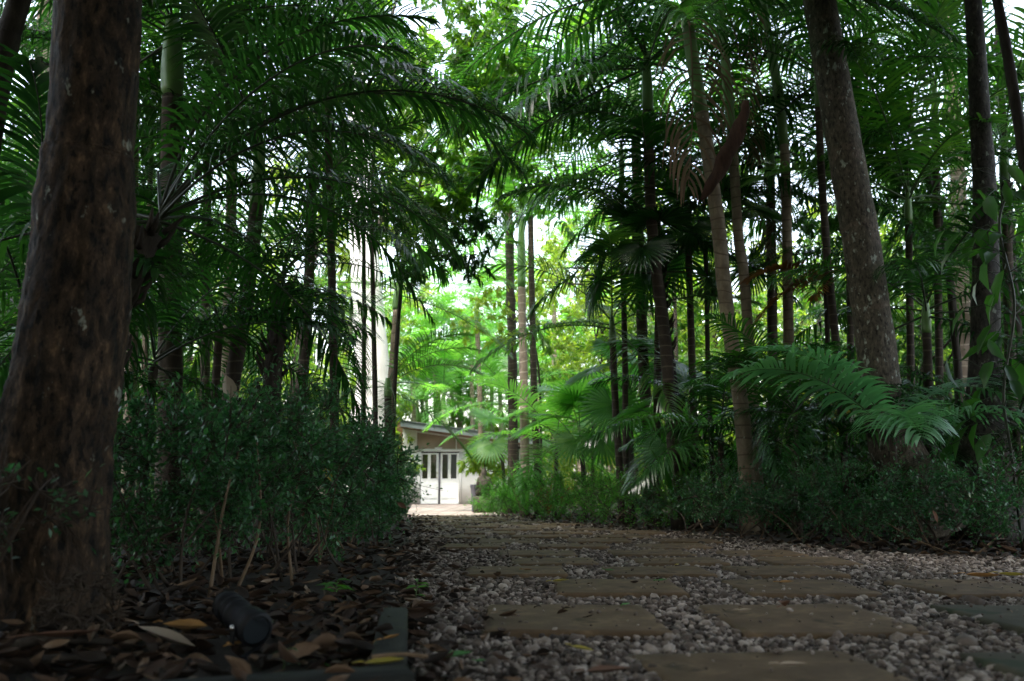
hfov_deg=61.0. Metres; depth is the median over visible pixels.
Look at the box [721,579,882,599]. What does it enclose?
paving slab
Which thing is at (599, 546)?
paving slab
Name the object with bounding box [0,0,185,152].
tree
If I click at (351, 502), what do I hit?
shrub
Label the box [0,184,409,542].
young palm
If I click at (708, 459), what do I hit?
bush
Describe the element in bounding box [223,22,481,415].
tree
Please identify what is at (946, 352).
tree
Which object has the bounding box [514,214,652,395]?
tree
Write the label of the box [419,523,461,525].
paving slab
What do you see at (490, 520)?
paving slab
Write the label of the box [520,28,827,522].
palm tree
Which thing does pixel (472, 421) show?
palm tree
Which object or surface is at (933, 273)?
tree
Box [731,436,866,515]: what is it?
bush
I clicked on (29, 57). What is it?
tree
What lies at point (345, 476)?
shrub
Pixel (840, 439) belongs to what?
young palm
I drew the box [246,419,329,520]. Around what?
bush
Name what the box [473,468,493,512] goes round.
statue
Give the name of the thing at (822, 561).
paving slab
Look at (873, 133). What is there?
palm tree
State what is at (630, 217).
fan palm
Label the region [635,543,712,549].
paving slab
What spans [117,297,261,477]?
tree
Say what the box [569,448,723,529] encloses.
shrub
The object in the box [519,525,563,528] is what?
paving slab
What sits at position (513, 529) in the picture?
paving slab
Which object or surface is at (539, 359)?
palm tree
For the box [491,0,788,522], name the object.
palm tree
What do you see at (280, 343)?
palm tree
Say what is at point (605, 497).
strap plant
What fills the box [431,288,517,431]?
palm tree
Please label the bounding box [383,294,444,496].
palm tree
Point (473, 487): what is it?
plant pot
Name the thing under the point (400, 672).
timber edging
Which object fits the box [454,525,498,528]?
paving slab
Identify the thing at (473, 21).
tree
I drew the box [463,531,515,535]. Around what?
paving slab
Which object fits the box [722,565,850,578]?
paving slab
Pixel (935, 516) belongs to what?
caught leaf
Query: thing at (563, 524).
paving slab
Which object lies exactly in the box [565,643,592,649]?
fallen leaf
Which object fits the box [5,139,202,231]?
tree
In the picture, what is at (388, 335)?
tree
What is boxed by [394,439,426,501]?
shrub
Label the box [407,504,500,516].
patio
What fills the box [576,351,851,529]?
young palm
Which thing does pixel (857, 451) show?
bush
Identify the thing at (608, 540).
paving slab
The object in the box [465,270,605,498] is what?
tree
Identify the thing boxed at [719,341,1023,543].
young palm
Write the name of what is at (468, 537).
paving slab
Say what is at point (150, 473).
bush
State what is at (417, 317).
palm tree
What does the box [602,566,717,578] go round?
paving slab
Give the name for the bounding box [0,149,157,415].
tree
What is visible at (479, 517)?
paving slab
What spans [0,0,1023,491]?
sky
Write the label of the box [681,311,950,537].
young palm
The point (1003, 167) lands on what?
palm tree
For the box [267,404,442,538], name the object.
shrub
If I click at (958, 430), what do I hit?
bush
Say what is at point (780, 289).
tree
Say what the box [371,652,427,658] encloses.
stick
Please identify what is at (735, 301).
tree
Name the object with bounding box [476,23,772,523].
palm tree
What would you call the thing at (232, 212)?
palm tree
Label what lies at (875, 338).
tree
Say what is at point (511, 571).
paving slab
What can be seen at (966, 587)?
paving slab
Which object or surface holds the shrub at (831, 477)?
on the ground
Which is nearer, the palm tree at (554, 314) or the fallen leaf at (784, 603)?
the fallen leaf at (784, 603)
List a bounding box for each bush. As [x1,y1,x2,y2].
[148,409,289,525]
[149,435,191,526]
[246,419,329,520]
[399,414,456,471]
[454,402,507,431]
[507,410,576,484]
[560,421,614,491]
[664,427,804,523]
[699,455,728,512]
[700,444,735,494]
[727,391,881,530]
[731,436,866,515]
[771,385,954,531]
[855,390,1023,526]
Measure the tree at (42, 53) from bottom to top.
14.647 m
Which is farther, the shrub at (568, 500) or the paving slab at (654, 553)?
the shrub at (568, 500)
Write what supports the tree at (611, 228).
on the ground
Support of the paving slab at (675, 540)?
on the path
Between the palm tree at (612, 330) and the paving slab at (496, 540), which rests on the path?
the paving slab at (496, 540)
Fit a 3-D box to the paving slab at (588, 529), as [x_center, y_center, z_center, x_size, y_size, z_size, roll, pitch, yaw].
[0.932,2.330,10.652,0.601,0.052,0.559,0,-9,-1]
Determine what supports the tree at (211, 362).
on the ground
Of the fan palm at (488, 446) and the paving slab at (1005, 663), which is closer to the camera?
the paving slab at (1005, 663)
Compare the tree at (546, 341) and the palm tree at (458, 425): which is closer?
the tree at (546, 341)
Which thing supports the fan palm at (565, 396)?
on the ground
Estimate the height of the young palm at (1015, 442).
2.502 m
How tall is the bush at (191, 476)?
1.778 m
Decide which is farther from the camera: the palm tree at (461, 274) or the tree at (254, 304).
the palm tree at (461, 274)
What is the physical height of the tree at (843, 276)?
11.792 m
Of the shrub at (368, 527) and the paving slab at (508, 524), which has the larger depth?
the paving slab at (508, 524)
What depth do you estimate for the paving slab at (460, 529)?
10.57 m
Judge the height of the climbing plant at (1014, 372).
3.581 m
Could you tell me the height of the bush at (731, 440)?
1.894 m
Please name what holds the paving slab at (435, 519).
on the path
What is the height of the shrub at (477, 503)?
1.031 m
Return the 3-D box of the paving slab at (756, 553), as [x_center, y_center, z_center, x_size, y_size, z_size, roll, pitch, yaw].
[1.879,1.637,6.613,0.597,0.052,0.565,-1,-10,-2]
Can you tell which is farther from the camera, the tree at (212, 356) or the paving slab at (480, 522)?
the tree at (212, 356)
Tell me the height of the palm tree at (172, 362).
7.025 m
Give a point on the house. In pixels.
(440, 471)
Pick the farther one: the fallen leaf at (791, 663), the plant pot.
the plant pot
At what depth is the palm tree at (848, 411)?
11.63 m
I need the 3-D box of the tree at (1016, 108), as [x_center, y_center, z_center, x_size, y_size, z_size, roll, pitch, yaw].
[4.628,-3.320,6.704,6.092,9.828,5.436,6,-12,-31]
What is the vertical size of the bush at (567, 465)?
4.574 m
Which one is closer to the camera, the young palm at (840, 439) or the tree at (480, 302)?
the young palm at (840, 439)
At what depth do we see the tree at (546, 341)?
24.48 m
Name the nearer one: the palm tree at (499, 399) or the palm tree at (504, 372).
the palm tree at (504, 372)
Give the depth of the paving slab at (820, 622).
3.13 m
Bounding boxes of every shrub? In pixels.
[0,444,122,568]
[109,346,379,596]
[109,360,280,576]
[113,374,399,587]
[155,330,400,561]
[192,363,431,551]
[221,367,421,571]
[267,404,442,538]
[311,432,411,545]
[320,424,419,528]
[348,449,423,520]
[464,469,521,514]
[475,467,568,517]
[507,466,610,520]
[549,474,669,524]
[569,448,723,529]
[621,465,768,534]
[670,443,823,538]
[719,453,891,543]
[768,424,958,548]
[851,452,1023,553]
[892,420,1023,556]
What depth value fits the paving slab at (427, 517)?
15.34 m
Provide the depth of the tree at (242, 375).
28.23 m
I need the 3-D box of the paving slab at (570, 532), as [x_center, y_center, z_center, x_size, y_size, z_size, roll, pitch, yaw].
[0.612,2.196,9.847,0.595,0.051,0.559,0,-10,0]
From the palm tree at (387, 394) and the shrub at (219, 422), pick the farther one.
the palm tree at (387, 394)
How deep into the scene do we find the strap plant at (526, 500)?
17.31 m
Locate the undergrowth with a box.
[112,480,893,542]
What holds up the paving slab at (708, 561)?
on the path
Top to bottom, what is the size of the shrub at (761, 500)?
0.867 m
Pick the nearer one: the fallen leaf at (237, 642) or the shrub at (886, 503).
the fallen leaf at (237, 642)
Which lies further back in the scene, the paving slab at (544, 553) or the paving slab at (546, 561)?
the paving slab at (544, 553)
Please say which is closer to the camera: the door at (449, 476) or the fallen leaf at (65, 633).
the fallen leaf at (65, 633)
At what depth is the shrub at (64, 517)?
2.70 m
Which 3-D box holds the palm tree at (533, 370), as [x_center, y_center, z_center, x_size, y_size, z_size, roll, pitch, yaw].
[0.115,-1.077,18.883,5.039,9.565,5.176,-10,-14,44]
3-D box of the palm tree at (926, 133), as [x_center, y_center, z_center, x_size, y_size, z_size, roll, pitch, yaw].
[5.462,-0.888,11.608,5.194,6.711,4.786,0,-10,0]
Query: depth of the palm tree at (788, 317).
11.94 m
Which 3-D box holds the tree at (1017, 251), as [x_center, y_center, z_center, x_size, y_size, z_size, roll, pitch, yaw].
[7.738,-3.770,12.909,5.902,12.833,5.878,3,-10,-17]
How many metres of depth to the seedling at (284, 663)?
2.32 m
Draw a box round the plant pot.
[470,484,477,511]
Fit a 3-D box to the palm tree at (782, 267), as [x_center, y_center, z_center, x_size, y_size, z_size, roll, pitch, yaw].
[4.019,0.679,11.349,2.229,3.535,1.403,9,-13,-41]
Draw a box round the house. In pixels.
[396,420,560,503]
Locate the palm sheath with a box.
[700,0,749,199]
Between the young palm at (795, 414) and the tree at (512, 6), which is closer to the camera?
the young palm at (795, 414)
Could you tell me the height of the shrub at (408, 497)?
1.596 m
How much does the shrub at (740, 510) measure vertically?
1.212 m
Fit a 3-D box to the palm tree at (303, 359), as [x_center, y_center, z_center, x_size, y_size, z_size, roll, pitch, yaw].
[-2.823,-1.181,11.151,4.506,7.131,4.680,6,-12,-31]
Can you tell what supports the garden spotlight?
on the ground
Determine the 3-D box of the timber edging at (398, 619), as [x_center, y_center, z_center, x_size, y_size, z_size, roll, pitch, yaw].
[-0.363,0.940,2.609,0.095,0.138,1.020,1,-10,-7]
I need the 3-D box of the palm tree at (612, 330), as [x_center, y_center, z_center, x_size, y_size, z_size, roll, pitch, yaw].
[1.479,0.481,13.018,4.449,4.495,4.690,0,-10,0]
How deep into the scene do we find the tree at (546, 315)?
46.96 m
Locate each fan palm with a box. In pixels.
[441,406,552,510]
[510,375,641,517]
[564,327,705,521]
[571,193,737,528]
[606,364,767,486]
[621,158,798,526]
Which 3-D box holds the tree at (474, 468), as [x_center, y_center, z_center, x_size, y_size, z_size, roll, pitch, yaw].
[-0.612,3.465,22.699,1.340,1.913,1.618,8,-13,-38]
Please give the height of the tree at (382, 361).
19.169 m
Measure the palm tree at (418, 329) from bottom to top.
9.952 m
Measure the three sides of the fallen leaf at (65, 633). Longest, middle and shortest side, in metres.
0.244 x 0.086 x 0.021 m
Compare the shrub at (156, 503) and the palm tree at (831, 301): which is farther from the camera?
the palm tree at (831, 301)
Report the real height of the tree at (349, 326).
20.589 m
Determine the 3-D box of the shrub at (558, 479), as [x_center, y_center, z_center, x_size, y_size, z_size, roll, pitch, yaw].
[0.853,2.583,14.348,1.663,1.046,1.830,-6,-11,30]
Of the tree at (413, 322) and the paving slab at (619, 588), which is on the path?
the paving slab at (619, 588)
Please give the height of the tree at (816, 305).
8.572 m
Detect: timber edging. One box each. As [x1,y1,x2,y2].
[150,664,413,680]
[368,607,407,665]
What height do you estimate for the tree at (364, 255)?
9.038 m
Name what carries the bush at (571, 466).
on the ground
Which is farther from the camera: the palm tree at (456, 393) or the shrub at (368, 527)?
the palm tree at (456, 393)
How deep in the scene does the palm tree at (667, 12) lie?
11.91 m
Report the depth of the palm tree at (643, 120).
12.36 m
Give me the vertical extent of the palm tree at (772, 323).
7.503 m
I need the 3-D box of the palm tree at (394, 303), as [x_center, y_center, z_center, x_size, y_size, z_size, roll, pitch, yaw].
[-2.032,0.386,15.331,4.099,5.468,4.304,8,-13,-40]
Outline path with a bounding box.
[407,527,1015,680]
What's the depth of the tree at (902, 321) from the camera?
17.18 m
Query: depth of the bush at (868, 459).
11.61 m
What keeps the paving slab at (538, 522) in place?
on the path
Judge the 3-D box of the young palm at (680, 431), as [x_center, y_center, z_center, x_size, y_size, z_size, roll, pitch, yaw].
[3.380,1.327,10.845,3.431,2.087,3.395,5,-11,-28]
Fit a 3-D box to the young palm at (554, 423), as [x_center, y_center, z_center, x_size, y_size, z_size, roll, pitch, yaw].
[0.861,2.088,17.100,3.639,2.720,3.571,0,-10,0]
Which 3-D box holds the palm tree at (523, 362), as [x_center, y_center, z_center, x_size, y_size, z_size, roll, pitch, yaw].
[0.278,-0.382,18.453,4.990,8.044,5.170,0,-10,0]
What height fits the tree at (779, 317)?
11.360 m
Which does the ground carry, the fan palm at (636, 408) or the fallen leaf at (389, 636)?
the fan palm at (636, 408)
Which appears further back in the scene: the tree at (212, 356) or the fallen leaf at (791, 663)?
the tree at (212, 356)
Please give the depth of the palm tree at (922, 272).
10.15 m
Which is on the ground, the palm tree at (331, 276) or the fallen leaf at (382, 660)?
the palm tree at (331, 276)
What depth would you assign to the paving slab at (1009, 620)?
3.32 m
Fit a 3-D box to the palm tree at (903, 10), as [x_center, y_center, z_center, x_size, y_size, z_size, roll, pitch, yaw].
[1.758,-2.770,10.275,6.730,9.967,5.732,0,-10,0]
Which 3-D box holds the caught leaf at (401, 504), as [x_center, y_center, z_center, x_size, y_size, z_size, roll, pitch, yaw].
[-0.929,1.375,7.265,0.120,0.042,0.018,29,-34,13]
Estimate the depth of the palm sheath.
9.88 m
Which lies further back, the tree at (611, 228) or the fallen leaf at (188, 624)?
the tree at (611, 228)
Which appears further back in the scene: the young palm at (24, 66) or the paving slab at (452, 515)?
the paving slab at (452, 515)
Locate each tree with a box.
[0,0,141,639]
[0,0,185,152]
[0,0,188,252]
[0,0,351,534]
[0,0,421,543]
[0,0,428,512]
[0,0,537,565]
[0,116,160,398]
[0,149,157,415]
[0,186,27,336]
[1,39,47,270]
[5,1,304,491]
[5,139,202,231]
[25,1,52,264]
[27,0,389,527]
[29,0,453,541]
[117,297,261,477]
[120,235,263,422]
[134,110,471,543]
[135,0,485,530]
[138,139,288,401]
[139,211,326,405]
[148,0,530,537]
[152,241,321,414]
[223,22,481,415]
[237,0,431,419]
[244,242,422,488]
[245,275,350,420]
[266,222,523,512]
[308,322,484,521]
[318,41,542,417]
[318,279,485,489]
[333,0,546,523]
[346,0,465,486]
[352,325,465,421]
[367,148,501,523]
[378,61,597,512]
[380,245,467,411]
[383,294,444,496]
[384,291,472,422]
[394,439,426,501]
[396,340,508,452]
[396,350,477,428]
[397,0,893,529]
[397,360,497,425]
[400,344,487,426]
[402,310,458,421]
[403,366,508,431]
[406,316,500,427]
[412,298,529,429]
[418,262,517,476]
[422,338,579,511]
[423,111,625,515]
[425,0,636,247]
[426,86,657,514]
[427,260,505,337]
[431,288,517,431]
[437,0,972,534]
[445,275,543,507]
[447,337,546,431]
[448,360,519,430]
[456,439,507,485]
[460,225,763,524]
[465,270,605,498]
[466,243,555,316]
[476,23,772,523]
[479,218,617,489]
[480,323,567,432]
[482,169,743,509]
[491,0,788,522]
[491,96,819,524]
[504,221,701,504]
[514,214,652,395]
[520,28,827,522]
[528,298,605,494]
[538,287,662,496]
[552,0,813,530]
[557,283,636,473]
[565,76,802,365]
[586,0,953,523]
[598,188,856,494]
[599,277,778,411]
[635,0,1023,532]
[637,228,804,474]
[691,30,1017,441]
[702,0,913,530]
[710,245,845,440]
[719,0,997,493]
[726,0,1023,434]
[727,202,934,447]
[731,180,1023,464]
[740,259,887,526]
[742,0,1023,418]
[752,258,841,397]
[755,0,1023,541]
[762,0,1005,411]
[764,155,952,432]
[765,253,952,406]
[794,71,1023,443]
[797,377,902,474]
[798,15,969,395]
[803,0,966,539]
[823,0,1023,444]
[839,222,1018,441]
[841,180,1023,402]
[891,178,1016,462]
[898,16,1023,452]
[900,182,1023,410]
[992,0,1023,202]
[999,199,1023,351]
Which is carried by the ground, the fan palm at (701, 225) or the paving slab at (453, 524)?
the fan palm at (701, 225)
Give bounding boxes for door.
[420,453,438,503]
[440,453,458,503]
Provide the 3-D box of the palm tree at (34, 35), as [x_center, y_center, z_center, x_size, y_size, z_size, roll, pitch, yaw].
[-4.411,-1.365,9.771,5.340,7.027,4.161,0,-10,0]
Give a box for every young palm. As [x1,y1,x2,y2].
[0,44,264,499]
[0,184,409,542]
[0,205,383,551]
[462,374,642,515]
[502,356,663,513]
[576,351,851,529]
[618,350,934,532]
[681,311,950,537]
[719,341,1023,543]
[787,331,1023,502]
[806,362,1023,520]
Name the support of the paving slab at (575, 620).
on the path
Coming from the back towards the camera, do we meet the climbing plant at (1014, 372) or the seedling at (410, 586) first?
the climbing plant at (1014, 372)
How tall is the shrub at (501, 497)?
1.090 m
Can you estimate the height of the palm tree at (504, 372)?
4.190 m
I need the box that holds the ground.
[0,497,1021,680]
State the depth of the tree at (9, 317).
14.08 m
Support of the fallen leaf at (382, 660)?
on the timber edging at (398, 619)
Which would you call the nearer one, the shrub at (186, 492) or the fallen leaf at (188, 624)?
the fallen leaf at (188, 624)
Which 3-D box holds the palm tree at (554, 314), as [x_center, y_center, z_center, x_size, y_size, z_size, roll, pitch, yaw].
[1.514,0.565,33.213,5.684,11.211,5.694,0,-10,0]
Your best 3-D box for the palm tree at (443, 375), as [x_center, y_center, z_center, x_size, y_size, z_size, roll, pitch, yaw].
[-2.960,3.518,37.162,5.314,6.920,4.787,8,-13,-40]
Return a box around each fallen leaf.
[8,629,99,638]
[125,620,194,645]
[153,619,206,628]
[223,641,240,646]
[352,657,404,663]
[373,634,398,641]
[447,650,472,656]
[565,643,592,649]
[571,665,630,672]
[769,661,805,664]
[777,600,790,606]
[955,572,1000,576]
[988,571,1023,575]
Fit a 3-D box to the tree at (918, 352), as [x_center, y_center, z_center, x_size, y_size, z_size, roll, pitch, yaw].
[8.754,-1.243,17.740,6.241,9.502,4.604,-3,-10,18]
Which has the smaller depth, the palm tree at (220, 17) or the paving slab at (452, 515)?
the palm tree at (220, 17)
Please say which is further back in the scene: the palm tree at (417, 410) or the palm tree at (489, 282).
the palm tree at (417, 410)
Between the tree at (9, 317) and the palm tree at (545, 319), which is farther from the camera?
the palm tree at (545, 319)
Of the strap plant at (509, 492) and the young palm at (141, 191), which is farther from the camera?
the strap plant at (509, 492)
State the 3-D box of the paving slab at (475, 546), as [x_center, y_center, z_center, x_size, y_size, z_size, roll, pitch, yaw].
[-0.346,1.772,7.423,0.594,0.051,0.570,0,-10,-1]
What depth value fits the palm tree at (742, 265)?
12.13 m
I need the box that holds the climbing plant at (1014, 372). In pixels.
[932,160,1023,549]
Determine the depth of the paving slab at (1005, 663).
2.41 m
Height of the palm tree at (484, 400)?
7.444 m
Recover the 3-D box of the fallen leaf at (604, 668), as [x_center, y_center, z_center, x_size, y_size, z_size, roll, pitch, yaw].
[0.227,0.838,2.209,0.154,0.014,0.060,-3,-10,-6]
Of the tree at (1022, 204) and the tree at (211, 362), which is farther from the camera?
the tree at (211, 362)
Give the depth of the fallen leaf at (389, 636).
2.47 m
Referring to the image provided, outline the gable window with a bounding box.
[417,431,507,448]
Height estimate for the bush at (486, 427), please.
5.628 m
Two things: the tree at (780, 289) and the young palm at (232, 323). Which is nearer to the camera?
the young palm at (232, 323)
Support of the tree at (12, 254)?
on the ground
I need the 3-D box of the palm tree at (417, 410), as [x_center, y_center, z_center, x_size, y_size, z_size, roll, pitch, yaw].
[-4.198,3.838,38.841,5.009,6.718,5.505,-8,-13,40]
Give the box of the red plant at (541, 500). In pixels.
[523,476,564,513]
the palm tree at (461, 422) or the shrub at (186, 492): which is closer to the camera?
the shrub at (186, 492)
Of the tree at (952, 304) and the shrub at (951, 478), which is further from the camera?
the tree at (952, 304)
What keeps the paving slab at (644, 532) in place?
on the path
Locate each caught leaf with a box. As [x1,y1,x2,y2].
[222,368,236,402]
[397,502,406,508]
[932,509,937,522]
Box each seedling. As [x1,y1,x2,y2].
[272,647,299,668]
[318,578,354,602]
[406,578,428,595]
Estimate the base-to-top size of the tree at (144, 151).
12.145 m
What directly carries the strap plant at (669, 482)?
on the ground
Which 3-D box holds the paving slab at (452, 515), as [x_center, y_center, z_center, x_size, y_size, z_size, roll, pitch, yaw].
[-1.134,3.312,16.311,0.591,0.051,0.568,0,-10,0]
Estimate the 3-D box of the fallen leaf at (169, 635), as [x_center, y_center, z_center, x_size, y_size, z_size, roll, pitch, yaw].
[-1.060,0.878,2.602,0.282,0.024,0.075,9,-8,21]
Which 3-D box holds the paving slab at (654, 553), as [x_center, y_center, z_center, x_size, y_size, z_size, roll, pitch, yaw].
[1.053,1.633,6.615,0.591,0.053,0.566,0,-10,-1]
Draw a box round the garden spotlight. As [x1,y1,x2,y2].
[212,591,273,660]
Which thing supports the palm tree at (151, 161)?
on the ground
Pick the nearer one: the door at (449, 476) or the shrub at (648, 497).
the shrub at (648, 497)
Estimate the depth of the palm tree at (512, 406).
20.18 m
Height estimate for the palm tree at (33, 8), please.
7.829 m
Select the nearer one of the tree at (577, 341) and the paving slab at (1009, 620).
the paving slab at (1009, 620)
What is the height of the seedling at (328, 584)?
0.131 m
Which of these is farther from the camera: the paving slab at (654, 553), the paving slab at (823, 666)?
the paving slab at (654, 553)
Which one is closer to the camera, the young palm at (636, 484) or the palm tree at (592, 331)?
the young palm at (636, 484)
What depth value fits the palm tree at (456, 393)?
45.96 m
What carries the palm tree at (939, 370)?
on the ground
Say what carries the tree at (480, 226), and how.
on the ground
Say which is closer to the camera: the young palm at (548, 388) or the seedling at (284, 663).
the seedling at (284, 663)
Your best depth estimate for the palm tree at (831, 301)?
11.50 m
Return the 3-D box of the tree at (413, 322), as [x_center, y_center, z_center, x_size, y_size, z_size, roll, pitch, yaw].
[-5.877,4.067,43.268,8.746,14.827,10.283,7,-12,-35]
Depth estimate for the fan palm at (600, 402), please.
13.99 m
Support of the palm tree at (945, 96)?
on the ground
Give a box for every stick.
[0,635,113,648]
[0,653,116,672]
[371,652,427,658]
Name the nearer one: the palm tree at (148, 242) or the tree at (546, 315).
the palm tree at (148, 242)
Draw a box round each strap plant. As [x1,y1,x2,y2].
[485,467,517,513]
[494,457,552,514]
[565,458,641,518]
[638,440,728,517]
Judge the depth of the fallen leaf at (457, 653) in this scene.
2.43 m
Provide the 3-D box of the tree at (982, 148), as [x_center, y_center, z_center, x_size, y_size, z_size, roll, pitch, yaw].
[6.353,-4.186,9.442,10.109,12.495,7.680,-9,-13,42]
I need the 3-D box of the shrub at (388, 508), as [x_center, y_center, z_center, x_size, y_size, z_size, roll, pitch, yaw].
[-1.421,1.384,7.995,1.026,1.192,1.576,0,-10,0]
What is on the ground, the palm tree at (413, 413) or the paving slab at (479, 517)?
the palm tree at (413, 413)
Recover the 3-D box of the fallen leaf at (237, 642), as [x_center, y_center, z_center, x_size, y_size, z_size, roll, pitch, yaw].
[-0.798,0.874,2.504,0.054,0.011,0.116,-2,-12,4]
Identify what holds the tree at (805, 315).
on the ground
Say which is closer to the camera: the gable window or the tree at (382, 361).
the tree at (382, 361)
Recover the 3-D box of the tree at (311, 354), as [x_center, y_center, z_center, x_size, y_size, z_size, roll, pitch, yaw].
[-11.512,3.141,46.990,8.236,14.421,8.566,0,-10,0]
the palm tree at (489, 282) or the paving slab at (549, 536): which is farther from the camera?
the palm tree at (489, 282)
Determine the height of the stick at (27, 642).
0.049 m
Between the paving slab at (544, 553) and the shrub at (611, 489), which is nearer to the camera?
the paving slab at (544, 553)
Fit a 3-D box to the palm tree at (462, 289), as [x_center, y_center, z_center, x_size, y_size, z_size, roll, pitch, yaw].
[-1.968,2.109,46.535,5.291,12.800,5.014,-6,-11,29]
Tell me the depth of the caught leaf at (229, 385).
6.22 m
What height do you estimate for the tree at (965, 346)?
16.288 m
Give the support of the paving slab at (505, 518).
on the path
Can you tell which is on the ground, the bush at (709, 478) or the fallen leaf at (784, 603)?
the bush at (709, 478)
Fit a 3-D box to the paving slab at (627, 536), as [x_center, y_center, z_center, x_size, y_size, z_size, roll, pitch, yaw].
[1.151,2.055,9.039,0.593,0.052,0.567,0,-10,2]
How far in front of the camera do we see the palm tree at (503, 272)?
45.52 m
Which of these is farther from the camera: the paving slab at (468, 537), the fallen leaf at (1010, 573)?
the paving slab at (468, 537)
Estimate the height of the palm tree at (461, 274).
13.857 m
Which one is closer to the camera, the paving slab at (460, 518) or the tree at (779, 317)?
the paving slab at (460, 518)
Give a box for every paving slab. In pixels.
[414,516,443,518]
[415,519,453,522]
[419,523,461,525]
[421,528,471,532]
[427,534,485,539]
[437,515,467,516]
[437,543,505,550]
[441,518,475,519]
[446,521,485,523]
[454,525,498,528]
[462,517,495,518]
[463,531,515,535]
[465,566,567,578]
[471,520,506,521]
[477,538,539,543]
[481,523,521,525]
[482,604,672,642]
[491,518,526,519]
[494,528,541,531]
[499,550,577,557]
[504,521,542,524]
[511,558,598,567]
[512,534,568,538]
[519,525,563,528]
[537,543,609,549]
[540,531,592,534]
[541,523,583,525]
[554,579,689,601]
[562,527,612,530]
[566,538,633,543]
[594,534,650,538]
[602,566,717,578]
[608,549,696,556]
[610,530,667,535]
[631,557,730,566]
[632,650,915,680]
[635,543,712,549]
[652,538,722,544]
[699,604,928,641]
[716,549,808,557]
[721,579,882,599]
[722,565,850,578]
[755,557,862,566]
[875,579,1023,600]
[930,605,1023,634]
[960,652,1023,677]
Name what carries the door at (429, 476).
in the house
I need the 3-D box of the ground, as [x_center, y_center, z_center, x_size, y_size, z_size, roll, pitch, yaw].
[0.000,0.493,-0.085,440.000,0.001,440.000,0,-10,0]
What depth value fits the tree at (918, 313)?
19.02 m
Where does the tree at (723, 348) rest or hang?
on the ground
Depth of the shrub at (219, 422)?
4.31 m
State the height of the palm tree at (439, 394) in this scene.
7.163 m
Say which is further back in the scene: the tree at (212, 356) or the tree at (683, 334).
the tree at (683, 334)

